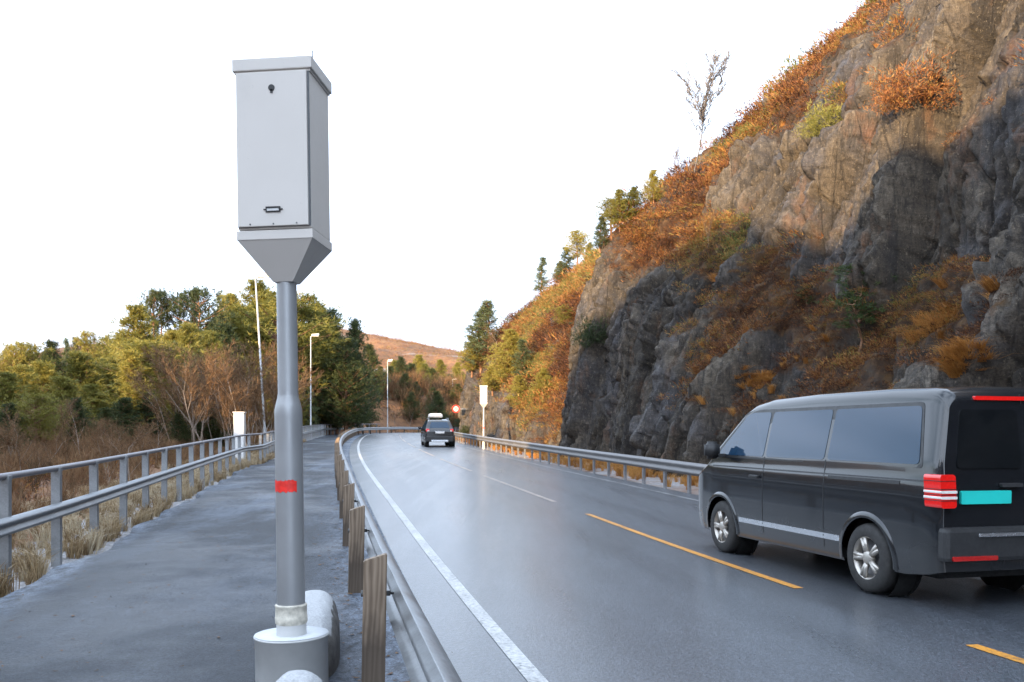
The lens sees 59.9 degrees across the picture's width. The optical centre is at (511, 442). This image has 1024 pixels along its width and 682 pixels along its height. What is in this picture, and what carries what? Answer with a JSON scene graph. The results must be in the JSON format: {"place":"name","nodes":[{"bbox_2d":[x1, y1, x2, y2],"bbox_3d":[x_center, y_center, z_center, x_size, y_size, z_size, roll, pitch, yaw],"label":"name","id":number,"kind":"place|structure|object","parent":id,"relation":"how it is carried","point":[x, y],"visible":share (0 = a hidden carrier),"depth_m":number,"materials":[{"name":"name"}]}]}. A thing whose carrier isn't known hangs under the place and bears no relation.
{"place":"outdoors","nodes":[
{"label":"outdoors","id":0,"kind":"place"},
{"bbox_2d":[0,438,306,596],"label":"verge grass","id":1,"kind":"structure","parent":0,"point":[32,567],"depth_m":13.60,"materials":[{"name":"plant"}]},
{"bbox_2d":[0,433,452,681],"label":"path","id":2,"kind":"structure","parent":0,"point":[167,634],"depth_m":8.38,"materials":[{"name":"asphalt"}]},
{"bbox_2d":[305,590,339,677],"bbox_3d":[-1.393,1.432,6.267,0.352,0.698,1.489,0,0,-12],"label":"stone","id":3,"kind":"object","parent":2,"relation":"on","point":[322,611],"visible":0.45,"depth_m":5.88,"materials":[{"name":"stone"}]},
{"bbox_2d":[334,426,461,681],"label":"guardrail","id":4,"kind":"object","parent":2,"relation":"on","point":[377,580],"visible":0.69,"depth_m":5.28,"materials":[{"name":"metal"}]},
{"bbox_2d":[0,329,698,597],"bbox_3d":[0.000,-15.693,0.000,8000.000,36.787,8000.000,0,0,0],"label":"ground","id":5,"kind":"structure","parent":0,"point":[652,481],"depth_m":128.92,"materials":[{"name":"plant"}]},
{"bbox_2d":[0,370,36,435],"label":"pine tree","id":6,"kind":"object","parent":5,"relation":"on","point":[8,383],"visible":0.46,"depth_m":39.84,"materials":[{"name":"green plant"}]},
{"bbox_2d":[0,401,37,455],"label":"pine tree","id":7,"kind":"object","parent":5,"relation":"on","point":[2,414],"visible":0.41,"depth_m":32.95,"materials":[{"name":"green plant"}]},
{"bbox_2d":[0,341,41,382],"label":"pine tree","id":8,"kind":"object","parent":5,"relation":"on","point":[18,356],"visible":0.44,"depth_m":45.84,"materials":[{"name":"green plant"}]},
{"bbox_2d":[0,428,42,483],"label":"bare birch","id":9,"kind":"object","parent":5,"relation":"on","point":[9,444],"visible":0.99,"depth_m":20.20,"materials":[{"name":"brown plant"}]},
{"bbox_2d":[3,363,49,437],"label":"pine tree","id":10,"kind":"object","parent":5,"relation":"on","point":[20,370],"visible":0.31,"depth_m":41.77,"materials":[{"name":"green plant"}]},
{"bbox_2d":[2,338,59,384],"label":"pine tree","id":11,"kind":"object","parent":5,"relation":"on","point":[31,347],"visible":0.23,"depth_m":46.87,"materials":[{"name":"green plant"}]},
{"bbox_2d":[0,390,72,439],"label":"pine tree","id":12,"kind":"object","parent":5,"relation":"on","point":[35,401],"visible":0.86,"depth_m":33.85,"materials":[{"name":"green plant"}]},
{"bbox_2d":[26,397,79,450],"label":"pine tree","id":13,"kind":"object","parent":5,"relation":"on","point":[55,413],"visible":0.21,"depth_m":37.95,"materials":[{"name":"green plant"}]},
{"bbox_2d":[38,339,71,393],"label":"pine tree","id":14,"kind":"object","parent":5,"relation":"on","point":[52,345],"visible":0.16,"depth_m":49.82,"materials":[{"name":"green plant"}]},
{"bbox_2d":[26,359,90,415],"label":"pine tree","id":15,"kind":"object","parent":5,"relation":"on","point":[45,371],"visible":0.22,"depth_m":43.72,"materials":[{"name":"green plant"}]},
{"bbox_2d":[31,375,100,442],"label":"pine tree","id":16,"kind":"object","parent":5,"relation":"on","point":[65,386],"visible":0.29,"depth_m":41.88,"materials":[{"name":"green plant"}]},
{"bbox_2d":[56,396,95,453],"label":"bare birch","id":17,"kind":"object","parent":5,"relation":"on","point":[68,404],"visible":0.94,"depth_m":29.88,"materials":[{"name":"brown plant"}]},
{"bbox_2d":[60,396,96,447],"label":"pine tree","id":18,"kind":"object","parent":5,"relation":"on","point":[81,415],"visible":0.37,"depth_m":39.80,"materials":[{"name":"green plant"}]},
{"bbox_2d":[47,349,121,414],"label":"pine tree","id":19,"kind":"object","parent":5,"relation":"on","point":[75,361],"visible":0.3,"depth_m":48.63,"materials":[{"name":"green plant"}]},
{"bbox_2d":[68,328,100,358],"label":"pine tree","id":20,"kind":"object","parent":5,"relation":"on","point":[85,339],"visible":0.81,"depth_m":57.91,"materials":[{"name":"green plant"}]},
{"bbox_2d":[78,383,114,422],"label":"pine tree","id":21,"kind":"object","parent":5,"relation":"on","point":[89,388],"visible":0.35,"depth_m":45.71,"materials":[{"name":"green plant"}]},
{"bbox_2d":[80,418,124,470],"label":"bare birch","id":22,"kind":"object","parent":5,"relation":"on","point":[98,429],"visible":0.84,"depth_m":25.35,"materials":[{"name":"brown plant"}]},
{"bbox_2d":[79,407,126,444],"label":"pine tree","id":23,"kind":"object","parent":5,"relation":"on","point":[106,411],"visible":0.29,"depth_m":39.87,"materials":[{"name":"green plant"}]},
{"bbox_2d":[87,303,165,371],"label":"pine tree","id":24,"kind":"object","parent":5,"relation":"on","point":[138,315],"visible":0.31,"depth_m":59.56,"materials":[{"name":"green plant"}]},
{"bbox_2d":[90,335,164,390],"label":"pine tree","id":25,"kind":"object","parent":5,"relation":"on","point":[116,349],"visible":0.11,"depth_m":56.02,"materials":[{"name":"green plant"}]},
{"bbox_2d":[110,397,154,446],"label":"pine tree","id":26,"kind":"object","parent":5,"relation":"on","point":[124,405],"visible":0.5,"depth_m":43.82,"materials":[{"name":"green plant"}]},
{"bbox_2d":[99,419,165,480],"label":"bare birch","id":27,"kind":"object","parent":5,"relation":"on","point":[135,441],"visible":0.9,"depth_m":20.55,"materials":[{"name":"brown plant"}]},
{"bbox_2d":[1,339,267,510],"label":"bracken","id":28,"kind":"object","parent":5,"relation":"on","point":[49,478],"visible":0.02,"depth_m":22.93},
{"bbox_2d":[102,348,171,440],"bbox_3d":[-19.600,-2.037,46.364,3.745,6.052,4.200,0,0,-12],"label":"pine tree","id":29,"kind":"object","parent":5,"relation":"on","point":[130,356],"visible":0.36,"depth_m":46.07,"materials":[{"name":"green plant"}]},
{"bbox_2d":[92,338,190,433],"bbox_3d":[-19.926,-2.363,48.047,5.688,6.725,5.074,0,0,-38],"label":"pine tree","id":30,"kind":"object","parent":5,"relation":"on","point":[138,345],"visible":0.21,"depth_m":47.71,"materials":[{"name":"green plant"}]},
{"bbox_2d":[123,360,169,440],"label":"bare birch","id":31,"kind":"object","parent":5,"relation":"on","point":[143,387],"visible":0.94,"depth_m":41.97,"materials":[{"name":"brown plant"}]},
{"bbox_2d":[129,285,173,336],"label":"pine tree","id":32,"kind":"object","parent":5,"relation":"on","point":[152,293],"visible":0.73,"depth_m":81.71,"materials":[{"name":"green plant"}]},
{"bbox_2d":[129,392,174,440],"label":"pine tree","id":33,"kind":"object","parent":5,"relation":"on","point":[147,412],"visible":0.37,"depth_m":45.75,"materials":[{"name":"green plant"}]},
{"bbox_2d":[91,336,219,414],"bbox_3d":[-19.920,-2.553,50.503,7.686,6.985,6.440,0,0,-31],"label":"pine tree","id":34,"kind":"object","parent":5,"relation":"on","point":[166,346],"visible":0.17,"depth_m":49.92,"materials":[{"name":"green plant"}]},
{"bbox_2d":[0,330,314,535],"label":"thicket","id":35,"kind":"object","parent":5,"relation":"on","point":[69,453],"visible":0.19,"depth_m":25.66,"materials":[{"name":"plant"}]},
{"bbox_2d":[136,287,180,333],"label":"pine tree","id":36,"kind":"object","parent":5,"relation":"on","point":[164,292],"visible":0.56,"depth_m":82.71,"materials":[{"name":"green plant"}]},
{"bbox_2d":[128,341,209,416],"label":"bare birch","id":37,"kind":"object","parent":5,"relation":"on","point":[146,349],"visible":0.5,"depth_m":43.12,"materials":[{"name":"brown plant"}]},
{"bbox_2d":[157,287,193,333],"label":"pine tree","id":38,"kind":"object","parent":5,"relation":"on","point":[182,314],"visible":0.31,"depth_m":83.58,"materials":[{"name":"green plant"}]},
{"bbox_2d":[140,341,217,452],"bbox_3d":[-14.601,-1.817,39.236,4.240,5.782,2.584,2,3,1],"label":"bare birch","id":39,"kind":"object","parent":5,"relation":"on","point":[184,390],"visible":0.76,"depth_m":38.95,"materials":[{"name":"brown plant"}]},
{"bbox_2d":[165,412,196,443],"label":"pine tree","id":40,"kind":"object","parent":5,"relation":"on","point":[180,426],"visible":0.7,"depth_m":43.85,"materials":[{"name":"green plant"}]},
{"bbox_2d":[159,340,215,448],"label":"bare birch","id":41,"kind":"object","parent":5,"relation":"on","point":[190,388],"visible":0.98,"depth_m":36.78,"materials":[{"name":"brown plant"}]},
{"bbox_2d":[0,424,376,592],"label":"railing","id":42,"kind":"object","parent":5,"relation":"on","point":[56,511],"visible":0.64,"depth_m":12.74,"materials":[{"name":"metal"}]},
{"bbox_2d":[154,283,234,332],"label":"pine tree","id":43,"kind":"object","parent":5,"relation":"on","point":[194,296],"visible":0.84,"depth_m":81.48,"materials":[{"name":"green plant"}]},
{"bbox_2d":[173,320,217,429],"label":"pine tree","id":44,"kind":"object","parent":5,"relation":"on","point":[187,333],"visible":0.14,"depth_m":65.50,"materials":[{"name":"green plant"}]},
{"bbox_2d":[152,342,242,440],"bbox_3d":[-14.616,-1.886,41.319,4.255,5.671,3.301,0,0,-23],"label":"bare birch","id":45,"kind":"object","parent":5,"relation":"on","point":[232,375],"visible":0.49,"depth_m":41.58,"materials":[{"name":"brown plant"}]},
{"bbox_2d":[183,402,224,446],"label":"pine tree","id":46,"kind":"object","parent":5,"relation":"on","point":[198,426],"visible":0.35,"depth_m":45.71,"materials":[{"name":"green plant"}]},
{"bbox_2d":[185,330,255,428],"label":"pine tree","id":47,"kind":"object","parent":5,"relation":"on","point":[213,334],"visible":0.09,"depth_m":71.37,"materials":[{"name":"green plant"}]},
{"bbox_2d":[198,341,248,449],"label":"bare birch","id":48,"kind":"object","parent":5,"relation":"on","point":[225,395],"visible":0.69,"depth_m":37.95,"materials":[{"name":"brown plant"}]},
{"bbox_2d":[194,320,264,424],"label":"pine tree","id":49,"kind":"object","parent":5,"relation":"on","point":[227,329],"visible":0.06,"depth_m":75.41,"materials":[{"name":"green plant"}]},
{"bbox_2d":[199,339,264,445],"bbox_3d":[-12.190,-1.825,38.071,2.658,5.811,4.362,1,-2,0],"label":"bare birch","id":50,"kind":"object","parent":5,"relation":"on","point":[224,371],"visible":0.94,"depth_m":38.06,"materials":[{"name":"brown plant"}]},
{"bbox_2d":[211,379,259,449],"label":"bare birch","id":51,"kind":"object","parent":5,"relation":"on","point":[231,397],"visible":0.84,"depth_m":37.77,"materials":[{"name":"brown plant"}]},
{"bbox_2d":[233,412,246,459],"bbox_3d":[-10.793,-0.164,35.200,0.460,2.110,0.360,0,0,-3],"label":"roadside cabinet","id":52,"kind":"object","parent":5,"relation":"on","point":[239,423],"visible":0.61,"depth_m":35.05,"materials":[{"name":"white metal"}]},
{"bbox_2d":[223,302,274,422],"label":"pine tree","id":53,"kind":"object","parent":5,"relation":"on","point":[237,309],"visible":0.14,"depth_m":88.93,"materials":[{"name":"green plant"}]},
{"bbox_2d":[222,337,276,433],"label":"bare birch","id":54,"kind":"object","parent":5,"relation":"on","point":[241,372],"visible":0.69,"depth_m":43.15,"materials":[{"name":"brown plant"}]},
{"bbox_2d":[241,376,277,431],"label":"bare birch","id":55,"kind":"object","parent":5,"relation":"on","point":[272,397],"visible":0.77,"depth_m":43.79,"materials":[{"name":"brown plant"}]},
{"bbox_2d":[255,273,268,432],"bbox_3d":[-12.367,-3.820,45.012,0.855,9.614,0.257,-3,0,-8],"label":"street lamp","id":56,"kind":"object","parent":5,"relation":"on","point":[262,275],"visible":0.69,"depth_m":44.91,"materials":[{"name":"metal"}]},
{"bbox_2d":[228,278,298,368],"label":"pine tree","id":57,"kind":"object","parent":5,"relation":"on","point":[261,285],"visible":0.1,"depth_m":93.39,"materials":[{"name":"green plant"}]},
{"bbox_2d":[247,341,299,430],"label":"bare birch","id":58,"kind":"object","parent":5,"relation":"on","point":[269,363],"visible":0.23,"depth_m":67.51,"materials":[{"name":"brown plant"}]},
{"bbox_2d":[210,288,351,388],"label":"pine tree","id":59,"kind":"object","parent":5,"relation":"on","point":[266,329],"visible":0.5,"depth_m":88.53,"materials":[{"name":"green plant"}]},
{"bbox_2d":[232,50,331,681],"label":"speed camera","id":60,"kind":"object","parent":5,"relation":"on","point":[283,199],"visible":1,"depth_m":5.24,"materials":[{"name":"paint"}]},
{"bbox_2d":[236,70,308,227],"bbox_3d":[-1.408,-1.722,5.204,0.426,0.905,0.029,-1,0,5],"label":"door","id":61,"kind":"structure","parent":60,"relation":"in","point":[272,121],"depth_m":5.20,"materials":[{"name":"paint"}]},
{"bbox_2d":[276,670,322,681],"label":"stone","id":62,"kind":"object","parent":5,"relation":"on","point":[298,676],"visible":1,"depth_m":4.58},
{"bbox_2d":[251,290,360,425],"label":"pine tree","id":63,"kind":"object","parent":5,"relation":"on","point":[311,297],"visible":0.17,"depth_m":92.09,"materials":[{"name":"green plant"}]},
{"bbox_2d":[302,377,319,430],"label":"pine tree","id":64,"kind":"object","parent":5,"relation":"on","point":[313,414],"visible":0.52,"depth_m":88.94,"materials":[{"name":"green plant"}]},
{"bbox_2d":[301,303,380,434],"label":"pine tree","id":65,"kind":"object","parent":5,"relation":"on","point":[324,306],"visible":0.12,"depth_m":96.77,"materials":[{"name":"green plant"}]},
{"bbox_2d":[309,334,390,430],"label":"pine tree","id":66,"kind":"object","parent":5,"relation":"on","point":[346,376],"visible":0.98,"depth_m":91.16,"materials":[{"name":"green plant"}]},
{"bbox_2d":[340,315,384,426],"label":"pine tree","id":67,"kind":"object","parent":5,"relation":"on","point":[354,329],"visible":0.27,"depth_m":99.82,"materials":[{"name":"green plant"}]},
{"bbox_2d":[363,344,390,392],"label":"pine tree","id":68,"kind":"object","parent":5,"relation":"on","point":[376,365],"visible":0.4,"depth_m":133.59,"materials":[{"name":"green plant"}]},
{"bbox_2d":[340,327,466,432],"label":"heath","id":69,"kind":"object","parent":5,"relation":"on","point":[412,343],"visible":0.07,"depth_m":237.47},
{"bbox_2d":[399,392,425,422],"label":"pine tree","id":70,"kind":"object","parent":5,"relation":"on","point":[413,402],"visible":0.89,"depth_m":135.10,"materials":[{"name":"green plant"}]},
{"bbox_2d":[378,368,464,425],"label":"thicket","id":71,"kind":"object","parent":5,"relation":"on","point":[441,381],"visible":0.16,"depth_m":143.56,"materials":[{"name":"plant"}]},
{"bbox_2d":[418,390,453,421],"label":"pine tree","id":72,"kind":"object","parent":5,"relation":"on","point":[437,406],"visible":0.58,"depth_m":127.24,"materials":[{"name":"green plant"}]},
{"bbox_2d":[480,385,487,448],"bbox_3d":[-1.680,-1.469,52.994,0.480,3.965,0.422,0,0,2],"label":"speed camera","id":73,"kind":"object","parent":5,"relation":"on","point":[483,396],"visible":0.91,"depth_m":52.84,"materials":[{"name":"white paint"}]},
{"bbox_2d":[454,427,707,493],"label":"guardrail","id":74,"kind":"object","parent":5,"relation":"on","point":[688,469],"visible":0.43,"depth_m":28.08,"materials":[{"name":"metal"}]},
{"bbox_2d":[0,0,865,359],"label":"sky","id":75,"kind":"structure","parent":0,"point":[467,138],"materials":[{"name":"white"}]},
{"bbox_2d":[455,437,698,489],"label":"roadside grass","id":76,"kind":"structure","parent":0,"point":[633,473],"depth_m":31.91,"materials":[{"name":"plant"}]},
{"bbox_2d":[349,433,1023,681],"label":"road","id":77,"kind":"structure","parent":0,"point":[564,588],"depth_m":8.59,"materials":[{"name":"asphalt"}]},
{"bbox_2d":[418,413,454,446],"bbox_3d":[-4.770,-0.804,56.508,2.302,2.110,4.720,0,2,-10],"label":"car","id":78,"kind":"object","parent":77,"relation":"on","point":[437,430],"visible":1,"depth_m":54.47,"materials":[{"name":"paint"}]},
{"bbox_2d":[357,433,547,681],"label":"edge line","id":79,"kind":"object","parent":77,"relation":"on","point":[524,665],"visible":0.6,"depth_m":7.96,"materials":[{"name":"white paint"}]},
{"bbox_2d":[586,514,801,587],"bbox_3d":[2.134,1.383,12.592,0.104,0.164,7.450,0,0,-12],"label":"dash","id":80,"kind":"object","parent":77,"relation":"on","point":[720,561],"visible":1,"depth_m":11.15,"materials":[{"name":"yellow paint"}]},
{"bbox_2d":[699,386,1023,596],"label":"van","id":81,"kind":"object","parent":77,"relation":"on","point":[898,491],"visible":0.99,"depth_m":8.48,"materials":[{"name":"black paint"}]},
{"bbox_2d":[967,644,1023,663],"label":"dash","id":82,"kind":"object","parent":77,"relation":"on","point":[1000,653],"visible":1,"depth_m":6.28,"materials":[{"name":"yellow paint"}]},
{"bbox_2d":[458,0,1023,477],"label":"cliff","id":83,"kind":"structure","parent":0,"point":[880,198],"depth_m":26.16,"materials":[{"name":"stone"}]},
{"bbox_2d":[455,336,483,377],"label":"tree","id":84,"kind":"object","parent":83,"relation":"on","point":[467,366],"visible":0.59,"depth_m":81.90,"materials":[{"name":"yellow plant"}]},
{"bbox_2d":[455,305,492,372],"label":"pine tree","id":85,"kind":"object","parent":83,"relation":"on","point":[474,328],"visible":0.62,"depth_m":81.09,"materials":[{"name":"green plant"}]},
{"bbox_2d":[465,298,508,355],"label":"pine tree","id":86,"kind":"object","parent":83,"relation":"on","point":[488,314],"visible":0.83,"depth_m":80.40,"materials":[{"name":"green plant"}]},
{"bbox_2d":[482,329,532,386],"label":"birch tree","id":87,"kind":"object","parent":83,"relation":"on","point":[511,338],"visible":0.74,"depth_m":58.74,"materials":[{"name":"yellow plant"}]},
{"bbox_2d":[500,375,530,412],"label":"pine tree","id":88,"kind":"object","parent":83,"relation":"on","point":[516,384],"visible":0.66,"depth_m":53.12,"materials":[{"name":"yellow plant"}]},
{"bbox_2d":[509,339,534,378],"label":"pine tree","id":89,"kind":"object","parent":83,"relation":"on","point":[523,350],"visible":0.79,"depth_m":57.51,"materials":[{"name":"green plant"}]},
{"bbox_2d":[518,368,556,396],"bbox_3d":[1.678,-3.198,49.323,2.200,1.959,2.107,0,0,-31],"label":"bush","id":90,"kind":"object","parent":83,"relation":"on","point":[543,376],"visible":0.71,"depth_m":49.17,"materials":[{"name":"yellow plant"}]},
{"bbox_2d":[528,256,551,295],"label":"pine tree","id":91,"kind":"object","parent":83,"relation":"on","point":[540,276],"visible":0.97,"depth_m":78.32,"materials":[{"name":"green plant"}]},
{"bbox_2d":[562,228,590,263],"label":"pine tree","id":92,"kind":"object","parent":83,"relation":"on","point":[578,243],"visible":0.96,"depth_m":72.08,"materials":[{"name":"yellow plant"}]},
{"bbox_2d":[566,308,612,348],"bbox_3d":[3.630,-4.748,37.392,2.725,1.674,2.292,0,0,-43],"label":"shrub","id":93,"kind":"object","parent":83,"relation":"on","point":[586,335],"visible":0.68,"depth_m":37.05,"materials":[{"name":"green plant"}]},
{"bbox_2d":[586,216,608,252],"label":"pine tree","id":94,"kind":"object","parent":83,"relation":"on","point":[598,231],"visible":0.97,"depth_m":39.89,"materials":[{"name":"green plant"}]},
{"bbox_2d":[604,189,635,231],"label":"pine tree","id":95,"kind":"object","parent":83,"relation":"on","point":[619,194],"visible":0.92,"depth_m":38.81,"materials":[{"name":"green plant"}]},
{"bbox_2d":[622,186,645,216],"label":"pine tree","id":96,"kind":"object","parent":83,"relation":"on","point":[633,193],"visible":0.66,"depth_m":39.13,"materials":[{"name":"green plant"}]},
{"bbox_2d":[640,169,666,203],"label":"pine tree","id":97,"kind":"object","parent":83,"relation":"on","point":[653,182],"visible":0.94,"depth_m":38.53,"materials":[{"name":"yellow plant"}]},
{"bbox_2d":[669,48,732,172],"bbox_3d":[7.988,-13.598,36.855,2.755,6.089,1.846,0,0,-11],"label":"bare birch","id":98,"kind":"object","parent":83,"relation":"on","point":[702,110],"visible":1,"depth_m":37.04,"materials":[{"name":"grey plant"}]},
{"bbox_2d":[476,0,988,440],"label":"heath stems","id":99,"kind":"object","parent":83,"relation":"on","point":[751,319],"visible":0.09,"depth_m":30.69,"materials":[{"name":"plant"}]},
{"bbox_2d":[463,0,1023,451],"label":"heather","id":100,"kind":"object","parent":83,"relation":"on","point":[805,64],"visible":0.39,"depth_m":33.33,"materials":[{"name":"plant"}]},
{"bbox_2d":[494,26,999,415],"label":"grass","id":101,"kind":"structure","parent":83,"relation":"on","point":[988,283],"depth_m":24.42,"materials":[{"name":"plant"}]},
{"bbox_2d":[735,365,774,391],"bbox_3d":[7.256,-1.891,26.190,1.797,0.833,1.553,0,0,18],"label":"shrub","id":102,"kind":"object","parent":83,"relation":"on","point":[767,377],"visible":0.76,"depth_m":26.06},
{"bbox_2d":[792,99,843,138],"bbox_3d":[9.876,-10.127,27.931,2.300,1.349,1.844,0,0,0],"label":"shrub","id":103,"kind":"object","parent":83,"relation":"on","point":[812,124],"visible":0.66,"depth_m":27.67,"materials":[{"name":"plant"}]},
{"bbox_2d":[814,263,896,351],"bbox_3d":[9.037,-3.245,22.907,2.059,2.834,2.280,0,0,6],"label":"pine tree","id":104,"kind":"object","parent":83,"relation":"on","point":[860,315],"visible":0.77,"depth_m":22.73,"materials":[{"name":"green plant"}]},
{"bbox_2d":[856,41,965,115],"bbox_3d":[10.127,-9.023,22.396,2.107,1.653,2.460,0,0,-39],"label":"shrub","id":105,"kind":"object","parent":83,"relation":"on","point":[888,95],"visible":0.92,"depth_m":22.05,"materials":[{"name":"plant"}]},
{"bbox_2d":[891,300,958,341],"bbox_3d":[9.515,-2.790,20.489,2.035,1.052,2.079,0,0,0],"label":"shrub","id":106,"kind":"object","parent":83,"relation":"on","point":[928,319],"visible":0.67,"depth_m":20.27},
{"bbox_2d":[913,332,1023,377],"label":"shrub","id":107,"kind":"object","parent":83,"relation":"on","point":[951,368],"visible":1,"depth_m":15.61,"materials":[{"name":"plant"}]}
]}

